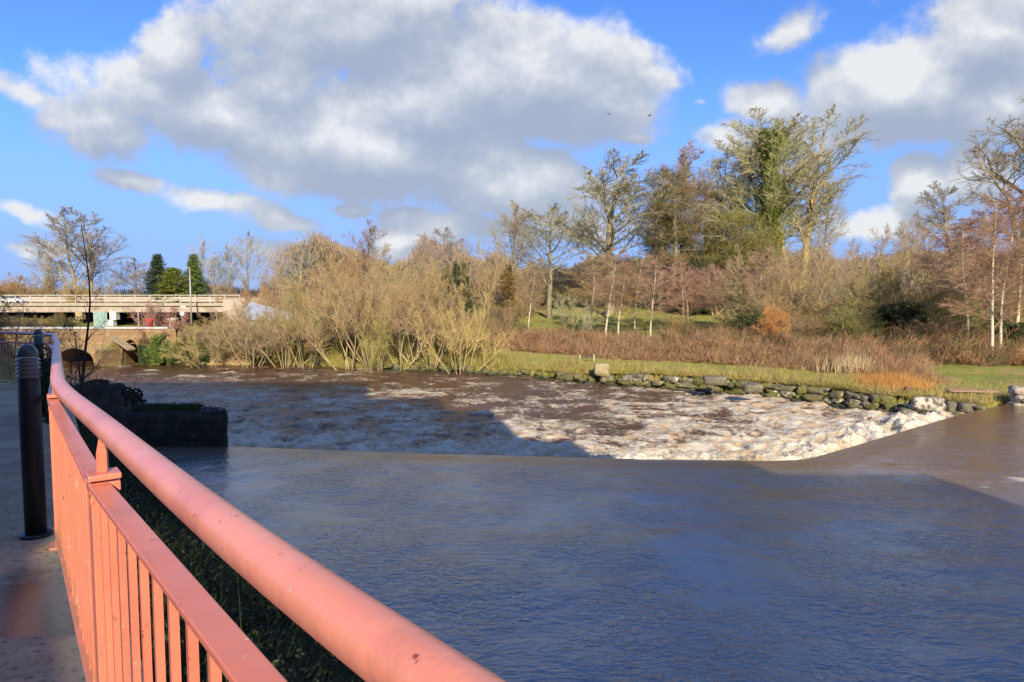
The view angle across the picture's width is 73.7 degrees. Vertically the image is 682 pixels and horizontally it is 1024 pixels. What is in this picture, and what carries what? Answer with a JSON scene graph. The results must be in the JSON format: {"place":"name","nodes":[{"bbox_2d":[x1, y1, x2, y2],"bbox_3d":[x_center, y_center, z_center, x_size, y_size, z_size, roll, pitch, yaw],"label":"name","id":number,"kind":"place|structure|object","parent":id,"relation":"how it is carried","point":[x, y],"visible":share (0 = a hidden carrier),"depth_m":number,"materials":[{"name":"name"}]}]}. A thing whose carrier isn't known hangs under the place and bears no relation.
{"place":"outdoors","nodes":[
{"label":"outdoors","id":0,"kind":"place"},
{"bbox_2d":[0,293,1023,681],"bbox_3d":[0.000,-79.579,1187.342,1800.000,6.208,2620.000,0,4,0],"label":"ground","id":1,"kind":"structure","parent":0,"point":[1006,373],"depth_m":42.19,"materials":[{"name":"plant"}]},
{"bbox_2d":[0,272,61,302],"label":"shrub","id":2,"kind":"object","parent":1,"relation":"on","point":[13,291],"visible":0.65,"depth_m":123.77,"materials":[{"name":"brown plant"}]},
{"bbox_2d":[0,300,77,358],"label":"shrub","id":3,"kind":"object","parent":1,"relation":"on","point":[26,330],"visible":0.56,"depth_m":34.54,"materials":[{"name":"brown plant"}]},
{"bbox_2d":[39,342,50,422],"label":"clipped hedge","id":4,"kind":"object","parent":1,"relation":"on","point":[45,368],"visible":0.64,"depth_m":8.99,"materials":[{"name":"plant"}]},
{"bbox_2d":[15,223,124,425],"bbox_3d":[-10.037,0.042,15.591,1.943,5.442,1.806,0,4,-7],"label":"bare sapling","id":5,"kind":"object","parent":1,"relation":"on","point":[87,337],"visible":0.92,"depth_m":15.78,"materials":[{"name":"brown plant"}]},
{"bbox_2d":[0,383,142,681],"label":"walkway","id":6,"kind":"structure","parent":1,"relation":"on","point":[38,641],"depth_m":3.51,"materials":[{"name":"concrete"}]},
{"bbox_2d":[15,344,53,539],"bbox_3d":[-3.043,0.633,4.325,0.184,1.230,0.184,0,4,0],"label":"bollard light","id":7,"kind":"object","parent":6,"relation":"on","point":[27,364],"visible":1,"depth_m":4.29,"materials":[{"name":"black metal"}]},
{"bbox_2d":[0,331,506,681],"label":"riverside railing","id":8,"kind":"object","parent":6,"relation":"on","point":[99,522],"visible":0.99,"depth_m":1.31,"materials":[{"name":"metal"}]},
{"bbox_2d":[16,206,144,294],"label":"bare tree","id":9,"kind":"object","parent":1,"relation":"on","point":[65,229],"visible":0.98,"depth_m":125.75,"materials":[{"name":"brown plant"}]},
{"bbox_2d":[0,327,216,366],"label":"stone bridge","id":10,"kind":"structure","parent":1,"relation":"on","point":[119,344],"depth_m":57.30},
{"bbox_2d":[142,332,174,366],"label":"ivy bush","id":11,"kind":"object","parent":10,"relation":"attached to","point":[154,353],"visible":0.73,"depth_m":56.38,"materials":[{"name":"green plant"}]},
{"bbox_2d":[109,257,150,302],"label":"bare tree","id":12,"kind":"object","parent":1,"relation":"on","point":[135,283],"visible":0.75,"depth_m":138.76,"materials":[{"name":"brown plant"}]},
{"bbox_2d":[0,295,294,325],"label":"overpass","id":13,"kind":"object","parent":1,"relation":"on","point":[78,309],"visible":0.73,"depth_m":111.89,"materials":[{"name":"concrete"}]},
{"bbox_2d":[138,254,170,302],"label":"conifer tree","id":14,"kind":"object","parent":1,"relation":"on","point":[153,280],"visible":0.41,"depth_m":124.57,"materials":[{"name":"green plant"}]},
{"bbox_2d":[123,306,206,360],"bbox_3d":[-29.520,-0.004,58.727,6.610,6.126,5.807,-1,4,-14],"label":"thicket","id":15,"kind":"object","parent":1,"relation":"on","point":[173,323],"visible":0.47,"depth_m":58.38,"materials":[{"name":"beige plant"}]},
{"bbox_2d":[108,400,227,446],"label":"weir pier","id":16,"kind":"structure","parent":1,"relation":"on","point":[197,424],"depth_m":22.40,"materials":[{"name":"stone"}]},
{"bbox_2d":[149,267,195,312],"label":"conifer tree","id":17,"kind":"object","parent":1,"relation":"on","point":[172,282],"visible":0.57,"depth_m":122.40,"materials":[{"name":"green plant"}]},
{"bbox_2d":[180,254,211,302],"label":"conifer tree","id":18,"kind":"object","parent":1,"relation":"on","point":[198,288],"visible":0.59,"depth_m":124.84,"materials":[{"name":"green plant"}]},
{"bbox_2d":[158,322,239,368],"bbox_3d":[-25.093,0.814,55.287,5.133,4.953,5.765,1,4,19],"label":"shrub","id":19,"kind":"object","parent":1,"relation":"on","point":[196,352],"visible":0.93,"depth_m":55.13,"materials":[{"name":"beige plant"}]},
{"bbox_2d":[0,276,417,313],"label":"woodland","id":20,"kind":"object","parent":1,"relation":"on","point":[252,291],"visible":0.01,"depth_m":140.93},
{"bbox_2d":[75,417,363,681],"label":"grass","id":21,"kind":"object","parent":1,"relation":"on","point":[240,618],"visible":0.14,"depth_m":5.54,"materials":[{"name":"plant"}]},
{"bbox_2d":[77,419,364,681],"bbox_3d":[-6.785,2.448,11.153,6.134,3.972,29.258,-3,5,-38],"label":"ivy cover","id":22,"kind":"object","parent":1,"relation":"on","point":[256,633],"visible":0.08,"depth_m":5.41,"materials":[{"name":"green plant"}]},
{"bbox_2d":[200,327,266,364],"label":"thicket","id":23,"kind":"object","parent":1,"relation":"on","point":[227,353],"visible":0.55,"depth_m":56.49,"materials":[{"name":"beige plant"}]},
{"bbox_2d":[202,304,284,367],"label":"willow tree","id":24,"kind":"object","parent":1,"relation":"on","point":[262,342],"visible":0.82,"depth_m":54.66,"materials":[{"name":"beige plant"}]},
{"bbox_2d":[224,231,267,295],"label":"bare tree","id":25,"kind":"object","parent":1,"relation":"on","point":[237,248],"visible":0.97,"depth_m":126.92,"materials":[{"name":"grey plant"}]},
{"bbox_2d":[254,266,316,314],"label":"bare tree","id":26,"kind":"object","parent":1,"relation":"on","point":[266,291],"visible":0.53,"depth_m":83.16,"materials":[{"name":"beige plant"}]},
{"bbox_2d":[237,280,339,367],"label":"willow tree","id":27,"kind":"object","parent":1,"relation":"on","point":[273,326],"visible":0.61,"depth_m":54.46,"materials":[{"name":"beige plant"}]},
{"bbox_2d":[255,241,336,313],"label":"bare tree","id":28,"kind":"object","parent":1,"relation":"on","point":[307,262],"visible":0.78,"depth_m":84.78,"materials":[{"name":"beige plant"}]},
{"bbox_2d":[265,270,344,368],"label":"willow tree","id":29,"kind":"object","parent":1,"relation":"on","point":[299,325],"visible":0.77,"depth_m":53.63,"materials":[{"name":"beige plant"}]},
{"bbox_2d":[275,250,367,323],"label":"bare tree","id":30,"kind":"object","parent":1,"relation":"on","point":[331,275],"visible":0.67,"depth_m":79.70,"materials":[{"name":"beige plant"}]},
{"bbox_2d":[281,269,389,369],"bbox_3d":[-13.601,-1.132,53.455,8.583,9.296,7.643,-1,4,-19],"label":"willow tree","id":31,"kind":"object","parent":1,"relation":"on","point":[315,345],"visible":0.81,"depth_m":53.41,"materials":[{"name":"beige plant"}]},
{"bbox_2d":[184,341,512,370],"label":"waterside grass","id":32,"kind":"structure","parent":1,"relation":"on","point":[505,361],"depth_m":54.48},
{"bbox_2d":[306,258,409,367],"bbox_3d":[-12.406,-2.277,54.711,6.058,9.109,9.344,4,6,45],"label":"willow tree","id":33,"kind":"object","parent":1,"relation":"on","point":[345,290],"visible":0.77,"depth_m":53.91,"materials":[{"name":"beige plant"}]},
{"bbox_2d":[314,242,408,325],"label":"bare tree","id":34,"kind":"object","parent":1,"relation":"on","point":[378,263],"visible":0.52,"depth_m":81.93,"materials":[{"name":"beige plant"}]},
{"bbox_2d":[237,314,495,358],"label":"undergrowth","id":35,"kind":"object","parent":1,"relation":"on","point":[393,350],"visible":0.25,"depth_m":57.31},
{"bbox_2d":[341,219,392,306],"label":"bare tree","id":36,"kind":"object","parent":1,"relation":"on","point":[370,231],"visible":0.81,"depth_m":82.91,"materials":[{"name":"brown plant"}]},
{"bbox_2d":[356,299,394,371],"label":"willow tree","id":37,"kind":"object","parent":1,"relation":"on","point":[377,337],"visible":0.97,"depth_m":52.53,"materials":[{"name":"beige plant"}]},
{"bbox_2d":[355,257,454,363],"bbox_3d":[-8.260,-2.127,53.736,8.551,8.819,7.615,3,5,32],"label":"willow tree","id":38,"kind":"object","parent":1,"relation":"on","point":[432,276],"visible":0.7,"depth_m":52.61,"materials":[{"name":"beige plant"}]},
{"bbox_2d":[370,253,439,321],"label":"bare tree","id":39,"kind":"object","parent":1,"relation":"on","point":[399,274],"visible":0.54,"depth_m":75.69,"materials":[{"name":"beige plant"}]},
{"bbox_2d":[355,262,461,370],"bbox_3d":[-8.226,-1.763,53.671,7.099,8.803,8.177,-2,5,-30],"label":"willow tree","id":40,"kind":"object","parent":1,"relation":"on","point":[396,323],"visible":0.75,"depth_m":52.20,"materials":[{"name":"beige plant"}]},
{"bbox_2d":[392,274,471,370],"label":"willow tree","id":41,"kind":"object","parent":1,"relation":"on","point":[449,305],"visible":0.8,"depth_m":51.33,"materials":[{"name":"beige plant"}]},
{"bbox_2d":[404,227,498,281],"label":"bare tree","id":42,"kind":"object","parent":1,"relation":"on","point":[449,245],"visible":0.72,"depth_m":90.60,"materials":[{"name":"brown plant"}]},
{"bbox_2d":[448,257,474,320],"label":"evergreen bush","id":43,"kind":"object","parent":1,"relation":"on","point":[457,281],"visible":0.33,"depth_m":75.26,"materials":[{"name":"green plant"}]},
{"bbox_2d":[414,283,515,374],"bbox_3d":[-3.525,-0.346,50.719,7.187,8.054,3.937,-2,4,-22],"label":"willow tree","id":44,"kind":"object","parent":1,"relation":"on","point":[466,330],"visible":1,"depth_m":50.76,"materials":[{"name":"beige plant"}]},
{"bbox_2d":[454,237,507,325],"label":"bare tree","id":45,"kind":"object","parent":1,"relation":"on","point":[479,275],"visible":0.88,"depth_m":77.52,"materials":[{"name":"beige plant"}]},
{"bbox_2d":[455,292,516,337],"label":"shrub","id":46,"kind":"object","parent":1,"relation":"on","point":[501,325],"visible":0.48,"depth_m":62.87,"materials":[{"name":"beige plant"}]},
{"bbox_2d":[470,199,535,318],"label":"bare tree","id":47,"kind":"object","parent":1,"relation":"on","point":[510,283],"visible":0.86,"depth_m":83.24,"materials":[{"name":"brown plant"}]},
{"bbox_2d":[508,256,553,325],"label":"birch tree","id":48,"kind":"object","parent":1,"relation":"on","point":[530,289],"visible":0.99,"depth_m":71.48,"materials":[{"name":"brown plant"}]},
{"bbox_2d":[488,202,605,318],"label":"bare tree","id":49,"kind":"object","parent":1,"relation":"on","point":[550,264],"visible":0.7,"depth_m":86.00,"materials":[{"name":"brown plant"}]},
{"bbox_2d":[551,293,603,333],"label":"shrub","id":50,"kind":"object","parent":1,"relation":"on","point":[578,316],"visible":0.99,"depth_m":63.39,"materials":[{"name":"beige plant"}]},
{"bbox_2d":[550,250,626,328],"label":"birch tree","id":51,"kind":"object","parent":1,"relation":"on","point":[585,278],"visible":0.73,"depth_m":74.76,"materials":[{"name":"brown plant"}]},
{"bbox_2d":[341,308,863,336],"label":"lawn grass","id":52,"kind":"structure","parent":1,"relation":"on","point":[614,319],"depth_m":82.44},
{"bbox_2d":[518,147,698,316],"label":"bare tree","id":53,"kind":"object","parent":1,"relation":"on","point":[625,186],"visible":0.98,"depth_m":84.92,"materials":[{"name":"grey plant"}]},
{"bbox_2d":[576,247,643,333],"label":"birch tree","id":54,"kind":"object","parent":1,"relation":"on","point":[610,292],"visible":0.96,"depth_m":65.28,"materials":[{"name":"brown plant"}]},
{"bbox_2d":[206,345,1023,404],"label":"bank grass","id":55,"kind":"structure","parent":1,"relation":"on","point":[756,367],"depth_m":44.91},
{"bbox_2d":[590,256,649,332],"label":"birch tree","id":56,"kind":"object","parent":1,"relation":"on","point":[631,286],"visible":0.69,"depth_m":66.59,"materials":[{"name":"brown plant"}]},
{"bbox_2d":[229,229,1023,316],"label":"woodland","id":57,"kind":"object","parent":1,"relation":"on","point":[323,248],"visible":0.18,"depth_m":106.48,"materials":[{"name":"plant"}]},
{"bbox_2d":[622,254,686,335],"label":"birch tree","id":58,"kind":"object","parent":1,"relation":"on","point":[653,293],"visible":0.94,"depth_m":66.81,"materials":[{"name":"brown plant"}]},
{"bbox_2d":[622,165,689,311],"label":"pine tree","id":59,"kind":"object","parent":1,"relation":"on","point":[662,245],"visible":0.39,"depth_m":89.90,"materials":[{"name":"brown plant"}]},
{"bbox_2d":[620,164,732,310],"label":"pine tree","id":60,"kind":"object","parent":1,"relation":"on","point":[684,172],"visible":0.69,"depth_m":88.08,"materials":[{"name":"brown plant"}]},
{"bbox_2d":[647,267,707,325],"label":"birch tree","id":61,"kind":"object","parent":1,"relation":"on","point":[687,294],"visible":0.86,"depth_m":68.31,"materials":[{"name":"brown plant"}]},
{"bbox_2d":[372,363,986,415],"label":"rubble wall","id":62,"kind":"structure","parent":1,"relation":"on","point":[841,399],"depth_m":40.75,"materials":[{"name":"stone"}]},
{"bbox_2d":[909,397,945,410],"bbox_3d":[19.672,2.975,32.349,1.655,0.708,0.879,0,4,0],"label":"boulder","id":63,"kind":"object","parent":62,"relation":"on","point":[925,403],"visible":0.98,"depth_m":32.02,"materials":[{"name":"stone"}]},
{"bbox_2d":[641,139,724,289],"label":"bare tree","id":64,"kind":"object","parent":1,"relation":"on","point":[683,156],"visible":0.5,"depth_m":90.89,"materials":[{"name":"brown plant"}]},
{"bbox_2d":[651,256,715,324],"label":"birch tree","id":65,"kind":"object","parent":1,"relation":"on","point":[693,275],"visible":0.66,"depth_m":71.31,"materials":[{"name":"brown plant"}]},
{"bbox_2d":[672,255,709,316],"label":"evergreen bush","id":66,"kind":"object","parent":1,"relation":"on","point":[692,260],"visible":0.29,"depth_m":84.91,"materials":[{"name":"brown plant"}]},
{"bbox_2d":[435,315,962,384],"bbox_3d":[9.515,0.093,56.327,47.019,4.800,14.474,3,5,34],"label":"bracken","id":67,"kind":"object","parent":1,"relation":"on","point":[702,348],"visible":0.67,"depth_m":50.95,"materials":[{"name":"plant"}]},
{"bbox_2d":[666,180,746,275],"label":"pine tree","id":68,"kind":"object","parent":1,"relation":"on","point":[705,231],"visible":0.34,"depth_m":91.90,"materials":[{"name":"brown plant"}]},
{"bbox_2d":[668,259,758,315],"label":"shrub","id":69,"kind":"object","parent":1,"relation":"on","point":[716,275],"visible":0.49,"depth_m":82.95,"materials":[{"name":"beige plant"}]},
{"bbox_2d":[682,139,762,271],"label":"bare tree","id":70,"kind":"object","parent":1,"relation":"on","point":[716,163],"visible":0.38,"depth_m":93.08,"materials":[{"name":"grey plant"}]},
{"bbox_2d":[690,270,761,318],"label":"birch tree","id":71,"kind":"object","parent":1,"relation":"on","point":[719,285],"visible":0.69,"depth_m":65.94,"materials":[{"name":"brown plant"}]},
{"bbox_2d":[681,208,791,308],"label":"pine tree","id":72,"kind":"object","parent":1,"relation":"on","point":[745,223],"visible":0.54,"depth_m":87.79,"materials":[{"name":"green plant"}]},
{"bbox_2d":[717,278,786,325],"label":"shrub","id":73,"kind":"object","parent":1,"relation":"on","point":[740,305],"visible":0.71,"depth_m":63.36,"materials":[{"name":"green plant"}]},
{"bbox_2d":[710,226,806,309],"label":"pine tree","id":74,"kind":"object","parent":1,"relation":"on","point":[746,237],"visible":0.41,"depth_m":85.04,"materials":[{"name":"green plant"}]},
{"bbox_2d":[509,354,1010,406],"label":"edge grass","id":75,"kind":"structure","parent":1,"relation":"on","point":[572,366],"depth_m":39.66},
{"bbox_2d":[719,251,801,314],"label":"birch tree","id":76,"kind":"object","parent":1,"relation":"on","point":[762,259],"visible":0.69,"depth_m":64.36,"materials":[{"name":"brown plant"}]},
{"bbox_2d":[692,111,834,289],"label":"bare tree","id":77,"kind":"object","parent":1,"relation":"on","point":[811,161],"visible":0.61,"depth_m":87.26,"materials":[{"name":"brown plant"}]},
{"bbox_2d":[751,300,791,339],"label":"orange bush","id":78,"kind":"object","parent":1,"relation":"on","point":[771,322],"visible":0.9,"depth_m":54.88,"materials":[{"name":"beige plant"}]},
{"bbox_2d":[731,116,813,300],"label":"ivy tree","id":79,"kind":"object","parent":1,"relation":"on","point":[771,164],"visible":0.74,"depth_m":86.96,"materials":[{"name":"green plant"}]},
{"bbox_2d":[724,242,820,321],"bbox_3d":[24.677,-4.863,66.101,8.391,9.473,10.811,0,4,5],"label":"shrub","id":80,"kind":"object","parent":1,"relation":"on","point":[781,281],"visible":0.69,"depth_m":65.00,"materials":[{"name":"beige plant"}]},
{"bbox_2d":[715,127,837,303],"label":"bare tree","id":81,"kind":"object","parent":1,"relation":"on","point":[791,161],"visible":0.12,"depth_m":92.06,"materials":[{"name":"grey plant"}]},
{"bbox_2d":[694,103,879,305],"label":"bare tree","id":82,"kind":"object","parent":1,"relation":"on","point":[810,203],"visible":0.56,"depth_m":90.36,"materials":[{"name":"brown plant"}]},
{"bbox_2d":[775,307,838,337],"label":"shrub","id":83,"kind":"object","parent":1,"relation":"on","point":[792,321],"visible":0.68,"depth_m":57.61,"materials":[{"name":"beige plant"}]},
{"bbox_2d":[753,256,877,327],"bbox_3d":[27.440,-3.495,62.046,10.636,8.544,9.658,1,4,20],"label":"shrub","id":84,"kind":"object","parent":1,"relation":"on","point":[833,300],"visible":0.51,"depth_m":62.03,"materials":[{"name":"beige plant"}]},
{"bbox_2d":[785,178,852,297],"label":"bare tree","id":85,"kind":"object","parent":1,"relation":"on","point":[830,244],"visible":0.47,"depth_m":95.67,"materials":[{"name":"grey plant"}]},
{"bbox_2d":[658,308,1023,366],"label":"bramble","id":86,"kind":"object","parent":1,"relation":"on","point":[974,349],"visible":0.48,"depth_m":50.02,"materials":[{"name":"plant"}]},
{"bbox_2d":[769,229,913,320],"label":"bare tree","id":87,"kind":"object","parent":1,"relation":"on","point":[817,262],"visible":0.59,"depth_m":71.40,"materials":[{"name":"beige plant"}]},
{"bbox_2d":[802,344,891,372],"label":"tan reeds","id":88,"kind":"object","parent":1,"relation":"on","point":[849,366],"visible":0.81,"depth_m":43.13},
{"bbox_2d":[801,237,895,313],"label":"shrub","id":89,"kind":"object","parent":1,"relation":"on","point":[833,291],"visible":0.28,"depth_m":75.37,"materials":[{"name":"beige plant"}]},
{"bbox_2d":[813,300,890,339],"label":"shrub","id":90,"kind":"object","parent":1,"relation":"on","point":[845,320],"visible":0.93,"depth_m":55.54,"materials":[{"name":"green plant"}]},
{"bbox_2d":[800,250,911,334],"bbox_3d":[30.519,-3.317,59.685,8.275,9.085,8.985,0,4,3],"label":"shrub","id":91,"kind":"object","parent":1,"relation":"on","point":[857,293],"visible":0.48,"depth_m":58.65,"materials":[{"name":"beige plant"}]},
{"bbox_2d":[816,215,931,298],"bbox_3d":[34.059,-6.141,63.845,9.417,11.410,8.386,1,4,8],"label":"bare tree","id":92,"kind":"object","parent":1,"relation":"on","point":[906,248],"visible":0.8,"depth_m":63.34,"materials":[{"name":"beige plant"}]},
{"bbox_2d":[827,364,944,392],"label":"orange grass","id":93,"kind":"structure","parent":1,"relation":"on","point":[886,380],"depth_m":36.73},
{"bbox_2d":[870,299,933,339],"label":"evergreen bush","id":94,"kind":"object","parent":1,"relation":"on","point":[903,309],"visible":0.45,"depth_m":56.26,"materials":[{"name":"green plant"}]},
{"bbox_2d":[861,254,983,327],"bbox_3d":[33.986,-3.470,57.317,9.341,7.663,12.034,3,5,32],"label":"shrub","id":95,"kind":"object","parent":1,"relation":"on","point":[892,293],"visible":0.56,"depth_m":56.71,"materials":[{"name":"beige plant"}]},
{"bbox_2d":[888,314,979,343],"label":"shrub","id":96,"kind":"object","parent":1,"relation":"on","point":[937,329],"visible":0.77,"depth_m":52.59,"materials":[{"name":"beige plant"}]},
{"bbox_2d":[868,253,1007,335],"bbox_3d":[34.967,-3.128,56.093,7.697,8.462,8.476,-3,5,-32],"label":"shrub","id":97,"kind":"object","parent":1,"relation":"on","point":[931,315],"visible":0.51,"depth_m":54.59,"materials":[{"name":"beige plant"}]},
{"bbox_2d":[883,218,1002,316],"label":"bare tree","id":98,"kind":"object","parent":1,"relation":"on","point":[921,241],"visible":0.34,"depth_m":69.89,"materials":[{"name":"beige plant"}]},
{"bbox_2d":[895,181,999,278],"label":"bare tree","id":99,"kind":"object","parent":1,"relation":"on","point":[944,214],"visible":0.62,"depth_m":85.26,"materials":[{"name":"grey plant"}]},
{"bbox_2d":[909,216,1018,339],"bbox_3d":[35.391,-4.758,54.244,7.862,10.507,9.838,2,4,24],"label":"birch tree","id":100,"kind":"object","parent":1,"relation":"on","point":[930,260],"visible":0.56,"depth_m":54.17,"materials":[{"name":"brown plant"}]},
{"bbox_2d":[922,200,1023,325],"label":"birch tree","id":101,"kind":"object","parent":1,"relation":"on","point":[1017,319],"visible":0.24,"depth_m":55.45,"materials":[{"name":"brown plant"}]},
{"bbox_2d":[929,189,1023,360],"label":"birch tree","id":102,"kind":"object","parent":1,"relation":"on","point":[995,212],"visible":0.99,"depth_m":46.56,"materials":[{"name":"brown plant"}]},
{"bbox_2d":[947,184,1023,349],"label":"birch tree","id":103,"kind":"object","parent":1,"relation":"on","point":[1021,198],"visible":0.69,"depth_m":47.51,"materials":[{"name":"brown plant"}]},
{"bbox_2d":[952,91,1023,322],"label":"bare tree","id":104,"kind":"object","parent":1,"relation":"on","point":[1015,135],"visible":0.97,"depth_m":65.53,"materials":[{"name":"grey plant"}]},
{"bbox_2d":[0,0,1023,294],"label":"sky","id":105,"kind":"structure","parent":0,"point":[176,123],"materials":[{"name":"blue"}]},
{"bbox_2d":[63,358,1023,681],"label":"river water","id":106,"kind":"structure","parent":0,"point":[897,554],"depth_m":15.36,"materials":[{"name":"liquid"}]},
{"bbox_2d":[233,407,968,460],"bbox_3d":[3.137,3.665,28.081,61.147,1.296,15.496,-1,4,-9],"label":"spray","id":107,"kind":"object","parent":106,"relation":"on","point":[798,448],"visible":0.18,"depth_m":24.89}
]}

